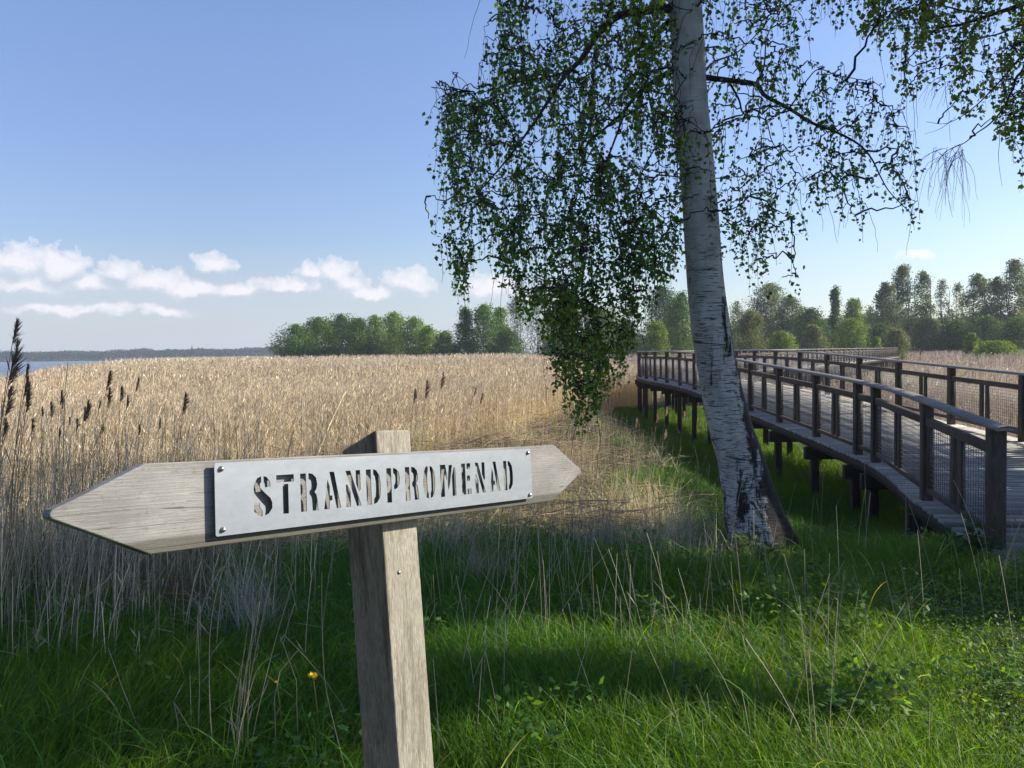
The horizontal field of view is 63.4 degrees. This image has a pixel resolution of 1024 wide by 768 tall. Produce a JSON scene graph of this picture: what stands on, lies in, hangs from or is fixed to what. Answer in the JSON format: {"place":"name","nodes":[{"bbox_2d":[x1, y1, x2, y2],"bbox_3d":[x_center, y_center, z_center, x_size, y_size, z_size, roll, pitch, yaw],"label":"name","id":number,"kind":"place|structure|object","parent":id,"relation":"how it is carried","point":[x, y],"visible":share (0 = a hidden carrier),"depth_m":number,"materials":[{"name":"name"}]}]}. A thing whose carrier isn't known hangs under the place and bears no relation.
{"place":"outdoors","nodes":[
{"label":"outdoors","id":0,"kind":"place"},
{"bbox_2d":[0,360,145,377],"bbox_3d":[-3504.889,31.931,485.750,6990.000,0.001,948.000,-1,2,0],"label":"lake","id":1,"kind":"structure","parent":0,"point":[34,365],"depth_m":381.32,"materials":[{"name":"liquid"}]},
{"bbox_2d":[0,353,1023,767],"bbox_3d":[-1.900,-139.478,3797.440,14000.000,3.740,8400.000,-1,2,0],"label":"ground","id":2,"kind":"structure","parent":0,"point":[932,595],"depth_m":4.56,"materials":[{"name":"plant"}]},
{"bbox_2d":[0,384,17,462],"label":"reed","id":3,"kind":"object","parent":2,"relation":"on","point":[10,393],"visible":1,"depth_m":3.71,"materials":[{"name":"plant"}]},
{"bbox_2d":[0,317,22,446],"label":"reed","id":4,"kind":"object","parent":2,"relation":"on","point":[16,328],"visible":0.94,"depth_m":3.61,"materials":[{"name":"plant"}]},
{"bbox_2d":[0,338,27,525],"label":"reed","id":5,"kind":"object","parent":2,"relation":"on","point":[15,359],"visible":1,"depth_m":3.51,"materials":[{"name":"plant"}]},
{"bbox_2d":[0,384,33,639],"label":"reed","id":6,"kind":"object","parent":2,"relation":"on","point":[28,392],"visible":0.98,"depth_m":4.43,"materials":[{"name":"plant"}]},
{"bbox_2d":[3,374,31,641],"bbox_3d":[-2.697,0.706,4.537,0.204,1.524,0.149,-1,2,0],"label":"reed","id":7,"kind":"object","parent":2,"relation":"on","point":[26,383],"visible":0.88,"depth_m":4.54,"materials":[{"name":"plant"}]},
{"bbox_2d":[8,395,32,622],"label":"reed","id":8,"kind":"object","parent":2,"relation":"on","point":[28,405],"visible":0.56,"depth_m":4.84,"materials":[{"name":"plant"}]},
{"bbox_2d":[2,364,41,617],"bbox_3d":[-2.720,0.672,4.652,0.208,1.586,0.164,-2,2,-27],"label":"reed","id":9,"kind":"object","parent":2,"relation":"on","point":[27,369],"visible":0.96,"depth_m":4.65,"materials":[{"name":"plant"}]},
{"bbox_2d":[15,418,36,571],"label":"reed","id":10,"kind":"object","parent":2,"relation":"on","point":[33,425],"visible":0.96,"depth_m":5.64,"materials":[{"name":"plant"}]},
{"bbox_2d":[72,399,92,551],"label":"reed","id":11,"kind":"object","parent":2,"relation":"on","point":[89,404],"visible":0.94,"depth_m":6.42,"materials":[{"name":"plant"}]},
{"bbox_2d":[92,369,113,538],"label":"reed","id":12,"kind":"object","parent":2,"relation":"on","point":[109,380],"visible":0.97,"depth_m":6.21,"materials":[{"name":"plant"}]},
{"bbox_2d":[103,387,114,479],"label":"reed","id":13,"kind":"object","parent":2,"relation":"on","point":[109,397],"visible":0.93,"depth_m":6.62,"materials":[{"name":"plant"}]},
{"bbox_2d":[102,547,237,619],"bbox_3d":[-2.029,1.167,5.011,1.024,0.612,0.989,1,3,43],"label":"grass tussock","id":14,"kind":"object","parent":2,"relation":"on","point":[185,584],"depth_m":5.03,"materials":[{"name":"plant"}]},
{"bbox_2d":[167,391,191,461],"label":"reed","id":15,"kind":"object","parent":2,"relation":"on","point":[186,399],"visible":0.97,"depth_m":6.41,"materials":[{"name":"plant"}]},
{"bbox_2d":[0,346,409,361],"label":"shore woods","id":16,"kind":"object","parent":2,"relation":"on","point":[145,353],"visible":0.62,"depth_m":966.68,"materials":[{"name":"plant"}]},
{"bbox_2d":[0,391,417,671],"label":"reed","id":17,"kind":"object","parent":2,"relation":"on","point":[92,543],"depth_m":5.44,"materials":[{"name":"plant"}]},
{"bbox_2d":[196,547,234,765],"bbox_3d":[-1.139,1.102,3.235,0.168,0.906,0.084,-2,3,-36],"label":"reed stalk","id":18,"kind":"object","parent":2,"relation":"on","point":[213,651],"visible":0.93,"depth_m":3.20,"materials":[{"name":"plant"}]},
{"bbox_2d":[156,540,330,645],"bbox_3d":[-1.446,1.110,4.543,1.112,0.719,1.002,-2,2,-24],"label":"grass tussock","id":19,"kind":"object","parent":2,"relation":"on","point":[248,605],"depth_m":4.57,"materials":[{"name":"plant"}]},
{"bbox_2d":[232,560,265,736],"bbox_3d":[-1.052,1.121,3.270,0.094,0.829,0.212,0,2,10],"label":"reed stalk","id":20,"kind":"object","parent":2,"relation":"on","point":[248,656],"visible":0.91,"depth_m":3.25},
{"bbox_2d":[233,551,277,766],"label":"reed stalk","id":21,"kind":"object","parent":2,"relation":"on","point":[255,657],"visible":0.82,"depth_m":3.25,"materials":[{"name":"plant"}]},
{"bbox_2d":[251,571,295,758],"bbox_3d":[-0.948,1.130,3.257,0.057,0.752,0.263,0,2,25],"label":"reed stalk","id":22,"kind":"object","parent":2,"relation":"on","point":[267,671],"visible":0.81,"depth_m":3.24,"materials":[{"name":"plant"}]},
{"bbox_2d":[265,323,324,359],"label":"tree","id":23,"kind":"object","parent":2,"relation":"on","point":[294,349],"visible":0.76,"depth_m":170.25,"materials":[{"name":"plant"}]},
{"bbox_2d":[0,372,599,479],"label":"reed bed","id":24,"kind":"object","parent":2,"relation":"on","point":[503,396],"visible":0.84,"depth_m":18.72,"materials":[{"name":"plant"}]},
{"bbox_2d":[42,430,580,767],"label":"signpost","id":25,"kind":"object","parent":2,"relation":"on","point":[376,494],"visible":1,"depth_m":1.82,"materials":[{"name":"wood"}]},
{"bbox_2d":[308,672,319,766],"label":"dandelion","id":26,"kind":"object","parent":2,"relation":"on","point":[312,675],"visible":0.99,"depth_m":3.10,"materials":[{"name":"green plant"}]},
{"bbox_2d":[284,316,349,357],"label":"tree","id":27,"kind":"object","parent":2,"relation":"on","point":[316,324],"visible":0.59,"depth_m":173.08,"materials":[{"name":"plant"}]},
{"bbox_2d":[0,353,658,413],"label":"reed bed","id":28,"kind":"object","parent":2,"relation":"on","point":[233,369],"visible":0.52,"depth_m":34.43,"materials":[{"name":"plant"}]},
{"bbox_2d":[321,572,344,767],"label":"reed stalk","id":29,"kind":"object","parent":2,"relation":"on","point":[328,698],"visible":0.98,"depth_m":3.00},
{"bbox_2d":[319,313,362,357],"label":"tree","id":30,"kind":"object","parent":2,"relation":"on","point":[341,320],"visible":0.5,"depth_m":176.24,"materials":[{"name":"plant"}]},
{"bbox_2d":[99,352,593,366],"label":"reed bed","id":31,"kind":"object","parent":2,"relation":"on","point":[306,357],"visible":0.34,"depth_m":102.12,"materials":[{"name":"plant"}]},
{"bbox_2d":[342,316,381,357],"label":"tree","id":32,"kind":"object","parent":2,"relation":"on","point":[355,333],"visible":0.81,"depth_m":169.00,"materials":[{"name":"plant"}]},
{"bbox_2d":[355,314,394,355],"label":"tree","id":33,"kind":"object","parent":2,"relation":"on","point":[375,323],"visible":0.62,"depth_m":171.12,"materials":[{"name":"plant"}]},
{"bbox_2d":[378,310,409,357],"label":"tree","id":34,"kind":"object","parent":2,"relation":"on","point":[394,319],"visible":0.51,"depth_m":174.75,"materials":[{"name":"plant"}]},
{"bbox_2d":[0,401,803,632],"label":"fallen reeds","id":35,"kind":"object","parent":2,"relation":"on","point":[545,422],"visible":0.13,"depth_m":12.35,"materials":[{"name":"plant"}]},
{"bbox_2d":[390,316,433,356],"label":"tree","id":36,"kind":"object","parent":2,"relation":"on","point":[410,339],"visible":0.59,"depth_m":168.78,"materials":[{"name":"plant"}]},
{"bbox_2d":[412,324,442,356],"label":"tree","id":37,"kind":"object","parent":2,"relation":"on","point":[426,336],"visible":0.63,"depth_m":165.02,"materials":[{"name":"plant"}]},
{"bbox_2d":[426,328,460,356],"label":"bush","id":38,"kind":"object","parent":2,"relation":"on","point":[444,337],"visible":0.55,"depth_m":159.21,"materials":[{"name":"green plant"}]},
{"bbox_2d":[448,305,479,355],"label":"tree","id":39,"kind":"object","parent":2,"relation":"on","point":[465,329],"visible":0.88,"depth_m":149.09,"materials":[{"name":"plant"}]},
{"bbox_2d":[462,302,501,354],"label":"tree","id":40,"kind":"object","parent":2,"relation":"on","point":[480,316],"visible":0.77,"depth_m":149.10,"materials":[{"name":"plant"}]},
{"bbox_2d":[435,525,533,588],"bbox_3d":[-0.169,1.185,5.677,0.776,0.513,0.817,-3,3,-44],"label":"grass tussock","id":41,"kind":"object","parent":2,"relation":"on","point":[472,560],"depth_m":5.65,"materials":[{"name":"plant"}]},
{"bbox_2d":[492,306,509,352],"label":"tree","id":42,"kind":"object","parent":2,"relation":"on","point":[502,312],"visible":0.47,"depth_m":155.30,"materials":[{"name":"plant"}]},
{"bbox_2d":[0,401,1011,637],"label":"dry stems","id":43,"kind":"object","parent":2,"relation":"on","point":[54,575],"visible":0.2,"depth_m":7.17,"materials":[{"name":"plant"}]},
{"bbox_2d":[481,326,532,356],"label":"tree","id":44,"kind":"object","parent":2,"relation":"on","point":[507,341],"visible":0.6,"depth_m":144.91,"materials":[{"name":"plant"}]},
{"bbox_2d":[0,518,1023,766],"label":"ground cover","id":45,"kind":"object","parent":2,"relation":"on","point":[1016,674],"visible":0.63,"depth_m":3.78,"materials":[{"name":"green plant"}]},
{"bbox_2d":[506,294,535,353],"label":"tree","id":46,"kind":"object","parent":2,"relation":"on","point":[513,309],"visible":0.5,"depth_m":159.17,"materials":[{"name":"plant"}]},
{"bbox_2d":[43,368,1017,455],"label":"reed shoots","id":47,"kind":"object","parent":2,"relation":"on","point":[577,424],"visible":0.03,"depth_m":17.62,"materials":[{"name":"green plant"}]},
{"bbox_2d":[521,287,557,356],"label":"tree","id":48,"kind":"object","parent":2,"relation":"on","point":[539,339],"visible":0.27,"depth_m":161.53,"materials":[{"name":"plant"}]},
{"bbox_2d":[532,303,595,357],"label":"tree","id":49,"kind":"object","parent":2,"relation":"on","point":[560,341],"visible":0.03,"depth_m":164.89,"materials":[{"name":"plant"}]},
{"bbox_2d":[506,425,638,440],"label":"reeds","id":50,"kind":"object","parent":2,"relation":"on","point":[574,433],"visible":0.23,"depth_m":19.03,"materials":[{"name":"plant"}]},
{"bbox_2d":[559,591,602,623],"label":"leafy weed","id":51,"kind":"object","parent":2,"relation":"on","point":[578,606],"visible":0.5,"depth_m":4.68,"materials":[{"name":"green plant"}]},
{"bbox_2d":[539,500,635,558],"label":"grass tussock","id":52,"kind":"object","parent":2,"relation":"on","point":[602,533],"depth_m":6.65,"materials":[{"name":"plant"}]},
{"bbox_2d":[576,307,620,356],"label":"tree","id":53,"kind":"object","parent":2,"relation":"on","point":[604,321],"visible":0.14,"depth_m":163.75,"materials":[{"name":"plant"}]},
{"bbox_2d":[608,317,642,363],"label":"tree","id":54,"kind":"object","parent":2,"relation":"on","point":[635,350],"visible":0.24,"depth_m":149.29,"materials":[{"name":"plant"}]},
{"bbox_2d":[272,540,1023,767],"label":"ground cover","id":55,"kind":"object","parent":2,"relation":"on","point":[1005,697],"visible":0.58,"depth_m":4.46,"materials":[{"name":"green plant"}]},
{"bbox_2d":[626,589,676,638],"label":"leafy weed","id":56,"kind":"object","parent":2,"relation":"on","point":[646,612],"visible":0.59,"depth_m":4.60,"materials":[{"name":"green plant"}]},
{"bbox_2d":[283,461,1023,762],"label":"dry stems","id":57,"kind":"object","parent":2,"relation":"on","point":[565,543],"visible":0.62,"depth_m":4.43,"materials":[{"name":"plant"}]},
{"bbox_2d":[639,319,672,354],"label":"bush","id":58,"kind":"object","parent":2,"relation":"on","point":[658,332],"visible":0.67,"depth_m":119.37,"materials":[{"name":"green plant"}]},
{"bbox_2d":[636,283,689,353],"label":"tree","id":59,"kind":"object","parent":2,"relation":"on","point":[661,292],"visible":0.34,"depth_m":148.83,"materials":[{"name":"plant"}]},
{"bbox_2d":[422,0,930,556],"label":"birch tree","id":60,"kind":"object","parent":2,"relation":"on","point":[728,418],"visible":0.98,"depth_m":6.49,"materials":[{"name":"green plant"}]},
{"bbox_2d":[659,290,693,357],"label":"tree","id":61,"kind":"object","parent":2,"relation":"on","point":[680,309],"visible":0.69,"depth_m":139.07,"materials":[{"name":"plant"}]},
{"bbox_2d":[644,492,723,544],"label":"grass tussock","id":62,"kind":"object","parent":2,"relation":"on","point":[694,536],"depth_m":7.44,"materials":[{"name":"plant"}]},
{"bbox_2d":[667,660,710,710],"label":"leafy weed","id":63,"kind":"object","parent":2,"relation":"on","point":[705,670],"visible":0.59,"depth_m":3.66,"materials":[{"name":"green plant"}]},
{"bbox_2d":[701,576,734,604],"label":"leafy weed","id":64,"kind":"object","parent":2,"relation":"on","point":[718,586],"visible":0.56,"depth_m":5.05,"materials":[{"name":"green plant"}]},
{"bbox_2d":[728,301,745,349],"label":"tree","id":65,"kind":"object","parent":2,"relation":"on","point":[734,311],"visible":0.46,"depth_m":149.65,"materials":[{"name":"plant"}]},
{"bbox_2d":[723,522,761,562],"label":"leafy weed","id":66,"kind":"object","parent":2,"relation":"on","point":[746,539],"visible":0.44,"depth_m":6.39,"materials":[{"name":"green plant"}]},
{"bbox_2d":[733,309,770,352],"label":"bush","id":67,"kind":"object","parent":2,"relation":"on","point":[751,321],"visible":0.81,"depth_m":117.22,"materials":[{"name":"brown plant"}]},
{"bbox_2d":[740,280,792,349],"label":"tree","id":68,"kind":"object","parent":2,"relation":"on","point":[762,306],"visible":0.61,"depth_m":163.29,"materials":[{"name":"plant"}]},
{"bbox_2d":[752,543,784,565],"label":"leafy weed","id":69,"kind":"object","parent":2,"relation":"on","point":[760,550],"visible":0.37,"depth_m":5.94,"materials":[{"name":"green plant"}]},
{"bbox_2d":[542,312,1021,352],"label":"distant woods","id":70,"kind":"object","parent":2,"relation":"on","point":[864,316],"visible":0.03,"depth_m":204.93,"materials":[{"name":"green plant"}]},
{"bbox_2d":[765,330,799,359],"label":"bush","id":71,"kind":"object","parent":2,"relation":"on","point":[781,340],"visible":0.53,"depth_m":114.25,"materials":[{"name":"green plant"}]},
{"bbox_2d":[553,349,1023,401],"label":"reed bed","id":72,"kind":"object","parent":2,"relation":"on","point":[1004,362],"visible":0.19,"depth_m":66.09,"materials":[{"name":"plant"}]},
{"bbox_2d":[775,296,806,348],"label":"tree","id":73,"kind":"object","parent":2,"relation":"on","point":[792,304],"visible":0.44,"depth_m":163.86,"materials":[{"name":"plant"}]},
{"bbox_2d":[794,559,826,589],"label":"leafy weed","id":74,"kind":"object","parent":2,"relation":"on","point":[811,570],"visible":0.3,"depth_m":5.38,"materials":[{"name":"green plant"}]},
{"bbox_2d":[786,306,837,348],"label":"tree","id":75,"kind":"object","parent":2,"relation":"on","point":[807,317],"visible":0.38,"depth_m":158.76,"materials":[{"name":"plant"}]},
{"bbox_2d":[797,323,834,354],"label":"bush","id":76,"kind":"object","parent":2,"relation":"on","point":[812,338],"visible":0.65,"depth_m":134.07,"materials":[{"name":"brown plant"}]},
{"bbox_2d":[635,348,1023,566],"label":"boardwalk","id":77,"kind":"structure","parent":2,"relation":"on","point":[922,461],"depth_m":12.09,"materials":[{"name":"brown wood"}]},
{"bbox_2d":[803,683,855,736],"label":"leafy weed","id":78,"kind":"object","parent":2,"relation":"on","point":[835,701],"visible":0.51,"depth_m":3.40,"materials":[{"name":"green plant"}]},
{"bbox_2d":[826,285,842,349],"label":"tree","id":79,"kind":"object","parent":2,"relation":"on","point":[834,294],"visible":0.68,"depth_m":159.30,"materials":[{"name":"plant"}]},
{"bbox_2d":[827,317,869,349],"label":"tree","id":80,"kind":"object","parent":2,"relation":"on","point":[850,325],"visible":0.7,"depth_m":139.12,"materials":[{"name":"plant"}]},
{"bbox_2d":[840,297,869,347],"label":"tree","id":81,"kind":"object","parent":2,"relation":"on","point":[854,309],"visible":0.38,"depth_m":164.06,"materials":[{"name":"plant"}]},
{"bbox_2d":[831,605,882,650],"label":"leafy weed","id":82,"kind":"object","parent":2,"relation":"on","point":[862,617],"visible":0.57,"depth_m":4.38,"materials":[{"name":"green plant"}]},
{"bbox_2d":[864,305,875,346],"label":"tree","id":83,"kind":"object","parent":2,"relation":"on","point":[869,311],"visible":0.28,"depth_m":169.55,"materials":[{"name":"plant"}]},
{"bbox_2d":[863,322,906,350],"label":"tree","id":84,"kind":"object","parent":2,"relation":"on","point":[880,329],"visible":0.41,"depth_m":134.26,"materials":[{"name":"plant"}]},
{"bbox_2d":[864,281,909,332],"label":"tree","id":85,"kind":"object","parent":2,"relation":"on","point":[882,301],"visible":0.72,"depth_m":148.84,"materials":[{"name":"plant"}]},
{"bbox_2d":[854,684,928,733],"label":"leafy weed","id":86,"kind":"object","parent":2,"relation":"on","point":[894,698],"visible":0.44,"depth_m":3.48,"materials":[{"name":"green plant"}]},
{"bbox_2d":[881,328,914,360],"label":"bush","id":87,"kind":"object","parent":2,"relation":"on","point":[897,338],"visible":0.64,"depth_m":111.29,"materials":[{"name":"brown plant"}]},
{"bbox_2d":[880,263,921,351],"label":"tree","id":88,"kind":"object","parent":2,"relation":"on","point":[900,278],"visible":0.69,"depth_m":150.78,"materials":[{"name":"plant"}]},
{"bbox_2d":[878,595,930,631],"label":"leafy weed","id":89,"kind":"object","parent":2,"relation":"on","point":[926,607],"visible":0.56,"depth_m":4.65,"materials":[{"name":"green plant"}]},
{"bbox_2d":[823,381,1017,437],"bbox_3d":[15.984,0.913,22.863,14.791,1.444,23.198,-1,2,0],"label":"reed bed","id":90,"kind":"object","parent":2,"relation":"on","point":[1014,393],"visible":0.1,"depth_m":28.21,"materials":[{"name":"plant"}]},
{"bbox_2d":[906,270,944,349],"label":"tree","id":91,"kind":"object","parent":2,"relation":"on","point":[924,280],"visible":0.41,"depth_m":151.00,"materials":[{"name":"plant"}]},
{"bbox_2d":[906,318,945,360],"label":"bush","id":92,"kind":"object","parent":2,"relation":"on","point":[924,326],"visible":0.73,"depth_m":137.16,"materials":[{"name":"green plant"}]},
{"bbox_2d":[854,0,1023,229],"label":"birch tree","id":93,"kind":"object","parent":2,"relation":"on","point":[924,19],"visible":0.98,"depth_m":6.66,"materials":[{"name":"green plant"}]},
{"bbox_2d":[931,278,954,347],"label":"tree","id":94,"kind":"object","parent":2,"relation":"on","point":[940,287],"visible":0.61,"depth_m":155.26,"materials":[{"name":"plant"}]},
{"bbox_2d":[934,319,975,356],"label":"tree","id":95,"kind":"object","parent":2,"relation":"on","point":[954,328],"visible":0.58,"depth_m":135.08,"materials":[{"name":"plant"}]},
{"bbox_2d":[947,282,969,348],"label":"tree","id":96,"kind":"object","parent":2,"relation":"on","point":[958,289],"visible":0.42,"depth_m":155.47,"materials":[{"name":"plant"}]},
{"bbox_2d":[962,332,981,363],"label":"bush","id":97,"kind":"object","parent":2,"relation":"on","point":[971,338],"visible":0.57,"depth_m":97.71,"materials":[{"name":"green plant"}]},
{"bbox_2d":[953,518,1005,558],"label":"leafy weed","id":98,"kind":"object","parent":2,"relation":"on","point":[974,541],"visible":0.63,"depth_m":6.38,"materials":[{"name":"green plant"}]},
{"bbox_2d":[959,272,1002,334],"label":"tree","id":99,"kind":"object","parent":2,"relation":"on","point":[978,280],"visible":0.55,"depth_m":144.24,"materials":[{"name":"plant"}]},
{"bbox_2d":[952,314,1014,351],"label":"tree","id":100,"kind":"object","parent":2,"relation":"on","point":[985,324],"visible":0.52,"depth_m":131.12,"materials":[{"name":"plant"}]},
{"bbox_2d":[966,333,1023,366],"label":"bush","id":101,"kind":"object","parent":2,"relation":"on","point":[995,346],"visible":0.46,"depth_m":91.20,"materials":[{"name":"green plant"}]},
{"bbox_2d":[976,275,1019,340],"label":"tree","id":102,"kind":"object","parent":2,"relation":"on","point":[995,284],"visible":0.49,"depth_m":141.15,"materials":[{"name":"plant"}]},
{"bbox_2d":[987,317,1023,351],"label":"tree","id":103,"kind":"object","parent":2,"relation":"on","point":[1015,326],"visible":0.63,"depth_m":127.14,"materials":[{"name":"plant"}]},
{"bbox_2d":[989,258,1023,344],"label":"tree","id":104,"kind":"object","parent":2,"relation":"on","point":[1015,271],"visible":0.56,"depth_m":139.14,"materials":[{"name":"plant"}]},
{"bbox_2d":[0,0,1023,359],"label":"sky","id":105,"kind":"structure","parent":0,"point":[175,174],"materials":[{"name":"blue"}]},
{"bbox_2d":[145,455,1023,569],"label":"grass","id":106,"kind":"structure","parent":0,"point":[803,505],"depth_m":10.13,"materials":[{"name":"plant"}]},
{"bbox_2d":[562,404,848,485],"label":"grass","id":107,"kind":"structure","parent":0,"point":[699,446],"depth_m":19.85,"materials":[{"name":"plant"}]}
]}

